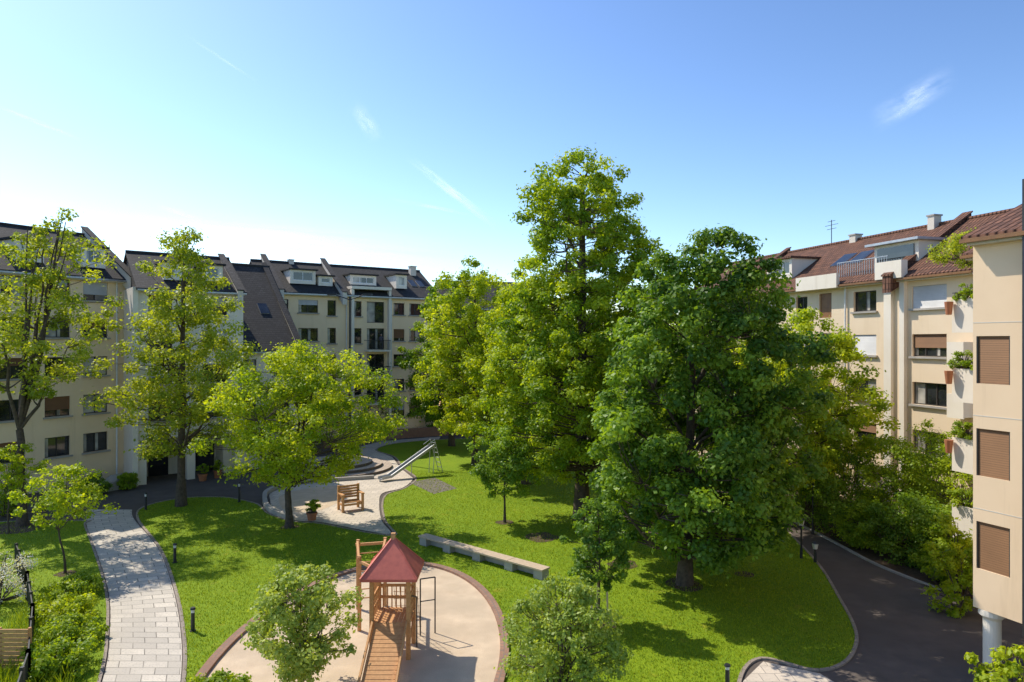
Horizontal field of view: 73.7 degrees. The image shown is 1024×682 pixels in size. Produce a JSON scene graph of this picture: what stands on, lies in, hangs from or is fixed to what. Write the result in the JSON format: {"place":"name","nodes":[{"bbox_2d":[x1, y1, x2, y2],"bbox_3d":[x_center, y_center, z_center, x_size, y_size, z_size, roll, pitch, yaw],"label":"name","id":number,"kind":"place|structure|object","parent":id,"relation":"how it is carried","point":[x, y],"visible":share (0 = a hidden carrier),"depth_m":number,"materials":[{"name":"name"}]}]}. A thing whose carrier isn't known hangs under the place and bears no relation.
{"place":"outdoors","nodes":[
{"label":"outdoors","id":0,"kind":"place"},
{"bbox_2d":[0,520,107,681],"bbox_3d":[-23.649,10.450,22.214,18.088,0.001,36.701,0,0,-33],"label":"lawn","id":1,"kind":"structure","parent":0,"point":[76,567],"depth_m":32.06,"materials":[{"name":"green plant"}]},
{"bbox_2d":[0,627,31,667],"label":"bench","id":2,"kind":"object","parent":1,"relation":"on","point":[8,651],"visible":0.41,"depth_m":21.58,"materials":[{"name":"brown wood"}]},
{"bbox_2d":[0,551,41,603],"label":"flowering bush","id":3,"kind":"object","parent":1,"relation":"on","point":[3,574],"visible":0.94,"depth_m":27.25,"materials":[{"name":"white plant"}]},
{"bbox_2d":[14,543,34,681],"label":"metal fence","id":4,"kind":"object","parent":1,"relation":"on","point":[24,669],"visible":0.84,"depth_m":24.19,"materials":[{"name":"metal"}]},
{"bbox_2d":[0,521,48,533],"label":"mulch bed","id":5,"kind":"object","parent":1,"relation":"on","point":[4,529],"visible":0.58,"depth_m":38.02,"materials":[{"name":"soil"}]},
{"bbox_2d":[0,442,51,533],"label":"young tree","id":6,"kind":"object","parent":1,"relation":"on","point":[17,468],"visible":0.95,"depth_m":37.02,"materials":[{"name":"green plant"}]},
{"bbox_2d":[0,580,97,681],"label":"meadow grass","id":7,"kind":"structure","parent":1,"relation":"on","point":[14,676],"depth_m":21.53,"materials":[{"name":"plant"}]},
{"bbox_2d":[16,633,101,680],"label":"shrub","id":8,"kind":"object","parent":1,"relation":"on","point":[45,661],"visible":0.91,"depth_m":21.32,"materials":[{"name":"green plant"}]},
{"bbox_2d":[24,591,100,627],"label":"shrub","id":9,"kind":"object","parent":1,"relation":"on","point":[75,605],"visible":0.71,"depth_m":25.21,"materials":[{"name":"green plant"}]},
{"bbox_2d":[7,460,119,573],"bbox_3d":[-19.904,7.982,30.400,4.310,5.036,3.953,0,0,0],"label":"young tree","id":10,"kind":"object","parent":1,"relation":"on","point":[74,496],"visible":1,"depth_m":30.41,"materials":[{"name":"green plant"}]},
{"bbox_2d":[22,612,109,649],"bbox_3d":[-15.283,10.034,23.484,2.296,1.111,2.688,0,0,0],"label":"shrub","id":11,"kind":"object","parent":1,"relation":"on","point":[56,626],"visible":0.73,"depth_m":23.43,"materials":[{"name":"green plant"}]},
{"bbox_2d":[35,571,104,602],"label":"shrub","id":12,"kind":"object","parent":1,"relation":"on","point":[84,582],"visible":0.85,"depth_m":27.70,"materials":[{"name":"green plant"}]},
{"bbox_2d":[86,509,181,681],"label":"flagstone path","id":13,"kind":"structure","parent":0,"point":[145,643],"depth_m":27.12,"materials":[{"name":"stone"}]},
{"bbox_2d":[279,486,352,511],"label":"sand","id":14,"kind":"structure","parent":0,"point":[326,496],"depth_m":45.58,"materials":[{"name":"sand"}]},
{"bbox_2d":[269,477,412,533],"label":"paving","id":15,"kind":"structure","parent":0,"point":[368,518],"depth_m":42.87,"materials":[{"name":"stone"}]},
{"bbox_2d":[305,499,320,520],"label":"potted plant","id":16,"kind":"object","parent":15,"relation":"on","point":[311,514],"visible":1,"depth_m":39.72,"materials":[{"name":"green plant"}]},
{"bbox_2d":[262,475,373,520],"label":"sitting area kerb","id":17,"kind":"structure","parent":15,"relation":"on","point":[268,507],"depth_m":46.89,"materials":[{"name":"concrete"}]},
{"bbox_2d":[337,483,364,512],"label":"wooden garden chair","id":18,"kind":"object","parent":15,"relation":"on","point":[342,496],"visible":1,"depth_m":42.31,"materials":[{"name":"brown wood"}]},
{"bbox_2d":[356,437,439,477],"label":"paving","id":19,"kind":"structure","parent":0,"point":[369,450],"depth_m":63.53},
{"bbox_2d":[137,438,857,681],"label":"lawn","id":20,"kind":"structure","parent":0,"point":[457,456],"depth_m":31.08,"materials":[{"name":"green plant"}]},
{"bbox_2d":[77,225,261,506],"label":"deciduous tree","id":21,"kind":"object","parent":20,"relation":"on","point":[175,402],"visible":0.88,"depth_m":42.07,"materials":[{"name":"green plant"}]},
{"bbox_2d":[189,667,251,681],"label":"shrub","id":22,"kind":"object","parent":20,"relation":"on","point":[218,676],"visible":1,"depth_m":20.16,"materials":[{"name":"green plant"}]},
{"bbox_2d":[188,339,411,528],"bbox_3d":[-11.684,5.154,38.046,12.049,10.696,10.945,0,0,0],"label":"broadleaf tree","id":23,"kind":"object","parent":20,"relation":"on","point":[288,466],"visible":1,"depth_m":36.78,"materials":[{"name":"green plant"}]},
{"bbox_2d":[240,557,365,681],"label":"young tree","id":24,"kind":"object","parent":20,"relation":"on","point":[298,658],"visible":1,"depth_m":19.73,"materials":[{"name":"green plant"}]},
{"bbox_2d":[191,562,508,681],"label":"sandpit edging","id":25,"kind":"object","parent":20,"relation":"on","point":[223,648],"visible":0.61,"depth_m":24.55,"materials":[{"name":"brick"}]},
{"bbox_2d":[205,566,499,681],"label":"play sand","id":26,"kind":"structure","parent":20,"relation":"on","point":[462,644],"depth_m":23.63,"materials":[{"name":"sand"}]},
{"bbox_2d":[355,532,435,681],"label":"wooden play tower","id":27,"kind":"structure","parent":26,"relation":"on","point":[394,559],"depth_m":22.33,"materials":[{"name":"brown wood"}]},
{"bbox_2d":[378,439,442,481],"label":"playground slide","id":28,"kind":"object","parent":20,"relation":"on","point":[409,461],"visible":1,"depth_m":52.78,"materials":[{"name":"metal"}]},
{"bbox_2d":[409,478,454,493],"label":"rubber mat","id":29,"kind":"object","parent":20,"relation":"on","point":[433,486],"visible":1,"depth_m":49.34,"materials":[{"name":"rubber"}]},
{"bbox_2d":[393,277,489,446],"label":"broadleaf tree","id":30,"kind":"object","parent":20,"relation":"on","point":[413,357],"visible":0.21,"depth_m":67.22,"materials":[{"name":"green plant"}]},
{"bbox_2d":[412,255,527,464],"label":"broadleaf tree","id":31,"kind":"object","parent":20,"relation":"on","point":[474,290],"visible":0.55,"depth_m":56.80,"materials":[{"name":"green plant"}]},
{"bbox_2d":[418,533,549,579],"bbox_3d":[-1.563,10.210,32.558,8.091,0.480,0.580,0,0,41],"label":"long bench","id":32,"kind":"object","parent":20,"relation":"on","point":[536,570],"visible":0.99,"depth_m":32.19,"materials":[{"name":"concrete"}]},
{"bbox_2d":[464,424,545,522],"bbox_3d":[-0.481,7.654,39.172,4.150,5.693,4.284,0,0,-40],"label":"young tree","id":33,"kind":"object","parent":20,"relation":"on","point":[509,473],"visible":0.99,"depth_m":38.55,"materials":[{"name":"green plant"}]},
{"bbox_2d":[456,283,577,484],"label":"broadleaf tree","id":34,"kind":"object","parent":20,"relation":"on","point":[489,330],"visible":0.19,"depth_m":49.07,"materials":[{"name":"green plant"}]},
{"bbox_2d":[493,571,633,681],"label":"young tree","id":35,"kind":"object","parent":20,"relation":"on","point":[546,658],"visible":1,"depth_m":18.98,"materials":[{"name":"green plant"}]},
{"bbox_2d":[476,146,677,521],"bbox_3d":[3.928,-0.462,39.714,12.413,21.940,11.803,0,0,0],"label":"tall lime tree","id":36,"kind":"object","parent":20,"relation":"on","point":[542,362],"visible":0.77,"depth_m":38.19,"materials":[{"name":"green plant"}]},
{"bbox_2d":[558,496,632,620],"bbox_3d":[3.241,8.134,25.143,2.654,4.734,2.524,0,0,-42],"label":"young tree","id":37,"kind":"object","parent":20,"relation":"on","point":[605,548],"visible":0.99,"depth_m":24.81,"materials":[{"name":"green plant"}]},
{"bbox_2d":[582,223,854,587],"bbox_3d":[8.903,2.692,28.982,11.827,15.649,12.162,0,0,0],"label":"chestnut tree","id":38,"kind":"object","parent":20,"relation":"on","point":[745,470],"visible":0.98,"depth_m":26.99,"materials":[{"name":"green plant"}]},
{"bbox_2d":[657,306,793,499],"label":"broadleaf tree","id":39,"kind":"object","parent":20,"relation":"on","point":[734,359],"visible":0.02,"depth_m":43.63,"materials":[{"name":"green plant"}]},
{"bbox_2d":[0,425,1023,681],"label":"asphalt pavement","id":40,"kind":"structure","parent":0,"point":[906,633],"depth_m":26.27,"materials":[{"name":"asphalt"}]},
{"bbox_2d":[0,480,33,516],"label":"shrub","id":41,"kind":"object","parent":40,"relation":"on","point":[4,504],"visible":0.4,"depth_m":40.73,"materials":[{"name":"green plant"}]},
{"bbox_2d":[0,520,108,681],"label":"lawn kerb","id":42,"kind":"structure","parent":40,"relation":"on","point":[101,672],"depth_m":27.12,"materials":[{"name":"concrete"}]},
{"bbox_2d":[0,239,125,496],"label":"walls","id":43,"kind":"structure","parent":40,"relation":"on","point":[38,429],"depth_m":49.63,"materials":[{"name":"beige paint"}]},
{"bbox_2d":[0,243,106,463],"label":"windows","id":44,"kind":"structure","parent":43,"relation":"attached to","point":[62,402],"depth_m":49.00,"materials":[{"name":"glass"}]},
{"bbox_2d":[0,244,105,462],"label":"glazing","id":45,"kind":"structure","parent":44,"relation":"attached to","point":[62,444],"depth_m":48.85,"materials":[{"name":"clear glass"}]},
{"bbox_2d":[0,222,125,279],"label":"roof","id":46,"kind":"structure","parent":43,"relation":"on","point":[7,230],"depth_m":50.17,"materials":[{"name":"tile"}]},
{"bbox_2d":[0,270,126,473],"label":"trim","id":47,"kind":"structure","parent":43,"relation":"attached to","point":[68,277],"depth_m":50.34,"materials":[{"name":"concrete"}]},
{"bbox_2d":[81,226,130,288],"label":"fins","id":48,"kind":"object","parent":43,"relation":"attached to","point":[122,268],"visible":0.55,"depth_m":53.03,"materials":[{"name":"metal"}]},
{"bbox_2d":[0,207,127,526],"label":"deciduous tree","id":49,"kind":"object","parent":40,"relation":"on","point":[35,349],"visible":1,"depth_m":38.42,"materials":[{"name":"green plant"}]},
{"bbox_2d":[77,472,113,495],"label":"shrub","id":50,"kind":"object","parent":40,"relation":"on","point":[93,479],"visible":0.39,"depth_m":46.46,"materials":[{"name":"green plant"}]},
{"bbox_2d":[116,472,139,489],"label":"shrub","id":51,"kind":"object","parent":40,"relation":"on","point":[129,480],"visible":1,"depth_m":47.98,"materials":[{"name":"green plant"}]},
{"bbox_2d":[124,287,242,484],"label":"arcade","id":52,"kind":"object","parent":40,"relation":"on","point":[142,469],"visible":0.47,"depth_m":51.46,"materials":[{"name":"beige paint"}]},
{"bbox_2d":[125,260,242,439],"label":"walls","id":53,"kind":"structure","parent":52,"relation":"on","point":[236,315],"depth_m":51.84,"materials":[{"name":"paint"}]},
{"bbox_2d":[123,250,246,292],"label":"roof","id":54,"kind":"structure","parent":53,"relation":"on","point":[142,280],"depth_m":52.72,"materials":[{"name":"tile"}]},
{"bbox_2d":[148,265,226,419],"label":"windows","id":55,"kind":"structure","parent":53,"relation":"attached to","point":[154,297],"depth_m":51.10,"materials":[{"name":"glass"}]},
{"bbox_2d":[149,266,225,419],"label":"glazing","id":56,"kind":"structure","parent":55,"relation":"attached to","point":[222,311],"depth_m":52.61,"materials":[{"name":"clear glass"}]},
{"bbox_2d":[137,289,246,430],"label":"trim","id":57,"kind":"structure","parent":53,"relation":"attached to","point":[210,293],"depth_m":52.04,"materials":[{"name":"paint"}]},
{"bbox_2d":[218,254,243,301],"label":"fins","id":58,"kind":"object","parent":53,"relation":"attached to","point":[239,288],"visible":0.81,"depth_m":54.59,"materials":[{"name":"metal"}]},
{"bbox_2d":[216,354,301,472],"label":"walls","id":59,"kind":"structure","parent":40,"relation":"on","point":[224,456],"depth_m":55.81,"materials":[{"name":"paint"}]},
{"bbox_2d":[232,263,295,351],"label":"roof","id":60,"kind":"structure","parent":59,"relation":"on","point":[265,330],"depth_m":59.41,"materials":[{"name":"tile"}]},
{"bbox_2d":[261,262,302,354],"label":"fins","id":61,"kind":"object","parent":59,"relation":"attached to","point":[291,325],"visible":0.55,"depth_m":61.22,"materials":[{"name":"metal"}]},
{"bbox_2d":[297,455,391,478],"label":"round stone steps","id":62,"kind":"structure","parent":40,"relation":"on","point":[374,466],"depth_m":54.64,"materials":[{"name":"stone"}]},
{"bbox_2d":[327,293,372,436],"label":"street lamp","id":63,"kind":"object","parent":40,"relation":"on","point":[349,299],"visible":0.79,"depth_m":61.42,"materials":[{"name":"metal"}]},
{"bbox_2d":[283,269,438,443],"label":"walls","id":64,"kind":"structure","parent":40,"relation":"on","point":[321,322],"depth_m":72.22,"materials":[{"name":"beige paint"}]},
{"bbox_2d":[260,254,347,304],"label":"fins","id":65,"kind":"object","parent":64,"relation":"attached to","point":[340,287],"visible":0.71,"depth_m":70.46,"materials":[{"name":"metal"}]},
{"bbox_2d":[249,259,433,297],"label":"roof","id":66,"kind":"structure","parent":64,"relation":"on","point":[343,271],"depth_m":73.95,"materials":[{"name":"tile"}]},
{"bbox_2d":[284,272,426,415],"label":"windows","id":67,"kind":"structure","parent":64,"relation":"attached to","point":[398,333],"depth_m":73.58,"materials":[{"name":"glass"}]},
{"bbox_2d":[284,272,432,419],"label":"glazing","id":68,"kind":"structure","parent":67,"relation":"attached to","point":[374,311],"depth_m":73.07,"materials":[{"name":"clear glass"}]},
{"bbox_2d":[284,293,430,428],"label":"trim","id":69,"kind":"structure","parent":64,"relation":"attached to","point":[354,296],"depth_m":71.99,"materials":[{"name":"paint"}]},
{"bbox_2d":[347,286,391,432],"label":"bay","id":70,"kind":"object","parent":64,"relation":"attached to","point":[387,289],"visible":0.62,"depth_m":73.18,"materials":[{"name":"white paint"}]},
{"bbox_2d":[364,340,390,404],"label":"balconies","id":71,"kind":"structure","parent":64,"relation":"attached to","point":[380,350],"depth_m":72.18,"materials":[{"name":"metal"}]},
{"bbox_2d":[321,426,480,448],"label":"brick retaining wall","id":72,"kind":"structure","parent":40,"relation":"on","point":[421,432],"depth_m":74.23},
{"bbox_2d":[437,281,536,425],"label":"townhouse","id":73,"kind":"structure","parent":40,"relation":"on","point":[492,293],"depth_m":83.38,"materials":[{"name":"beige paint"}]},
{"bbox_2d":[136,437,858,681],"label":"lawn kerb","id":74,"kind":"structure","parent":40,"relation":"on","point":[849,657],"depth_m":26.70,"materials":[{"name":"concrete"}]},
{"bbox_2d":[743,662,832,681],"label":"stone apron","id":75,"kind":"object","parent":40,"relation":"on","point":[765,672],"visible":1,"depth_m":21.37,"materials":[{"name":"stone"}]},
{"bbox_2d":[694,258,972,509],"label":"walls","id":76,"kind":"structure","parent":40,"relation":"on","point":[938,321],"depth_m":41.22,"materials":[{"name":"beige paint"}]},
{"bbox_2d":[699,270,972,497],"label":"trim","id":77,"kind":"structure","parent":76,"relation":"attached to","point":[932,276],"depth_m":39.99,"materials":[{"name":"concrete"}]},
{"bbox_2d":[764,261,946,486],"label":"windows","id":78,"kind":"structure","parent":76,"relation":"attached to","point":[931,296],"depth_m":39.90,"materials":[{"name":"white wood"}]},
{"bbox_2d":[729,262,946,498],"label":"glazing","id":79,"kind":"structure","parent":78,"relation":"attached to","point":[920,387],"depth_m":40.05,"materials":[{"name":"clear glass"}]},
{"bbox_2d":[699,208,1012,291],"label":"roof","id":80,"kind":"structure","parent":76,"relation":"on","point":[827,256],"depth_m":46.49,"materials":[{"name":"tile"}]},
{"bbox_2d":[830,250,873,266],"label":"solar panels","id":81,"kind":"object","parent":80,"relation":"on","point":[859,256],"visible":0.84,"depth_m":47.83,"materials":[{"name":"blue glass"}]},
{"bbox_2d":[758,211,972,292],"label":"fins","id":82,"kind":"object","parent":76,"relation":"attached to","point":[889,284],"visible":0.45,"depth_m":41.79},
{"bbox_2d":[796,220,947,513],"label":"pilasters","id":83,"kind":"object","parent":76,"relation":"attached to","point":[889,256],"visible":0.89,"depth_m":41.56,"materials":[{"name":"paint"}]},
{"bbox_2d":[926,227,975,270],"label":"roof terrace shrub","id":84,"kind":"object","parent":76,"relation":"on","point":[954,247],"visible":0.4,"depth_m":33.92,"materials":[{"name":"green plant"}]},
{"bbox_2d":[947,342,972,455],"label":"balconies","id":85,"kind":"structure","parent":76,"relation":"attached to","point":[959,410],"depth_m":36.48,"materials":[{"name":"white paint"}]},
{"bbox_2d":[794,522,941,589],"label":"bed kerb","id":86,"kind":"structure","parent":40,"relation":"on","point":[869,560],"depth_m":32.34,"materials":[{"name":"concrete"}]},
{"bbox_2d":[779,493,972,599],"bbox_3d":[20.250,10.460,37.090,8.100,0.001,22.269,0,0,0],"label":"planting bed","id":87,"kind":"object","parent":40,"relation":"on","point":[913,572],"visible":0.14,"depth_m":32.83,"materials":[{"name":"soil"}]},
{"bbox_2d":[731,306,901,525],"bbox_3d":[17.266,4.166,39.102,8.803,12.685,9.450,0,0,28],"label":"broadleaf tree","id":88,"kind":"object","parent":87,"relation":"on","point":[843,344],"visible":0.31,"depth_m":36.98,"materials":[{"name":"green plant"}]},
{"bbox_2d":[786,442,898,540],"bbox_3d":[18.110,8.120,36.771,5.471,5.326,6.090,0,0,0],"label":"shrub","id":89,"kind":"object","parent":87,"relation":"on","point":[832,492],"visible":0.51,"depth_m":36.42,"materials":[{"name":"green plant"}]},
{"bbox_2d":[829,495,894,552],"bbox_3d":[18.076,9.236,34.692,3.369,2.784,3.551,0,0,0],"label":"shrub","id":90,"kind":"object","parent":87,"relation":"on","point":[857,532],"visible":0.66,"depth_m":34.26,"materials":[{"name":"green plant"}]},
{"bbox_2d":[835,434,945,548],"bbox_3d":[19.523,7.851,35.117,5.526,5.979,5.824,0,0,0],"label":"shrub","id":91,"kind":"object","parent":87,"relation":"on","point":[899,451],"visible":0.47,"depth_m":34.66,"materials":[{"name":"green plant"}]},
{"bbox_2d":[859,488,948,569],"bbox_3d":[18.731,8.857,32.274,4.530,3.816,4.408,0,0,0],"label":"shrub","id":92,"kind":"object","parent":87,"relation":"on","point":[928,509],"visible":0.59,"depth_m":31.97,"materials":[{"name":"green plant"}]},
{"bbox_2d":[906,508,953,569],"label":"shrub","id":93,"kind":"object","parent":87,"relation":"on","point":[935,532],"visible":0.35,"depth_m":30.33,"materials":[{"name":"green plant"}]},
{"bbox_2d":[889,441,972,529],"bbox_3d":[21.297,7.729,32.977,4.807,5.911,5.093,0,0,-34],"label":"shrub","id":94,"kind":"object","parent":87,"relation":"on","point":[942,463],"visible":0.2,"depth_m":33.10,"materials":[{"name":"green plant"}]},
{"bbox_2d":[889,418,972,509],"bbox_3d":[22.207,7.356,36.037,4.175,6.576,4.136,0,0,38],"label":"shrub","id":95,"kind":"object","parent":87,"relation":"on","point":[932,440],"visible":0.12,"depth_m":35.77,"materials":[{"name":"green plant"}]},
{"bbox_2d":[920,541,972,591],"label":"shrub","id":96,"kind":"object","parent":87,"relation":"on","point":[926,559],"visible":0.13,"depth_m":28.96,"materials":[{"name":"green plant"}]},
{"bbox_2d":[919,512,974,618],"bbox_3d":[17.200,8.630,26.186,2.519,3.951,2.328,0,0,0],"label":"shrub","id":97,"kind":"object","parent":40,"relation":"on","point":[952,563],"visible":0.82,"depth_m":26.13,"materials":[{"name":"green plant"}]},
{"bbox_2d":[944,248,972,537],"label":"balcony tower","id":98,"kind":"structure","parent":40,"relation":"on","point":[960,311],"depth_m":28.34,"materials":[{"name":"paint"}]},
{"bbox_2d":[978,608,1004,675],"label":"columns","id":99,"kind":"structure","parent":40,"relation":"on","point":[992,630],"depth_m":20.73,"materials":[{"name":"grey paint"}]},
{"bbox_2d":[973,240,1021,623],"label":"walls","id":100,"kind":"structure","parent":99,"relation":"on","point":[997,282],"depth_m":20.35,"materials":[{"name":"paint"}]},
{"bbox_2d":[961,204,1021,238],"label":"roof","id":101,"kind":"structure","parent":100,"relation":"on","point":[1009,221],"depth_m":20.82,"materials":[{"name":"tile"}]},
{"bbox_2d":[959,231,1023,245],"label":"trim","id":102,"kind":"structure","parent":100,"relation":"attached to","point":[997,238],"depth_m":20.17,"materials":[{"name":"paint"}]},
{"bbox_2d":[977,336,1009,577],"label":"windows","id":103,"kind":"structure","parent":100,"relation":"attached to","point":[993,452],"depth_m":20.59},
{"bbox_2d":[1022,179,1023,636],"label":"bay","id":104,"kind":"object","parent":100,"relation":"attached to","point":[1022,409],"visible":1,"depth_m":19.38,"materials":[{"name":"paint"}]},
{"bbox_2d":[964,640,1023,681],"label":"shrub","id":105,"kind":"object","parent":40,"relation":"on","point":[1007,670],"visible":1,"depth_m":18.16,"materials":[{"name":"green plant"}]},
{"bbox_2d":[0,0,1023,337],"label":"sky","id":106,"kind":"structure","parent":0,"point":[399,134],"materials":[{"name":"blue"}]},
{"bbox_2d":[944,350,972,368],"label":"balcony plant","id":107,"kind":"object","parent":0,"point":[965,364],"visible":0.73,"depth_m":28.46,"materials":[{"name":"plant"}]},
{"bbox_2d":[946,487,972,507],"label":"balcony plant","id":108,"kind":"object","parent":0,"point":[967,495],"visible":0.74,"depth_m":28.39,"materials":[{"name":"plant"}]},
{"bbox_2d":[947,420,972,439],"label":"balcony plant","id":109,"kind":"object","parent":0,"point":[959,431],"visible":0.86,"depth_m":28.34,"materials":[{"name":"plant"}]},
{"bbox_2d":[952,283,972,300],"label":"balcony plant","id":110,"kind":"object","parent":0,"point":[959,295],"visible":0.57,"depth_m":28.18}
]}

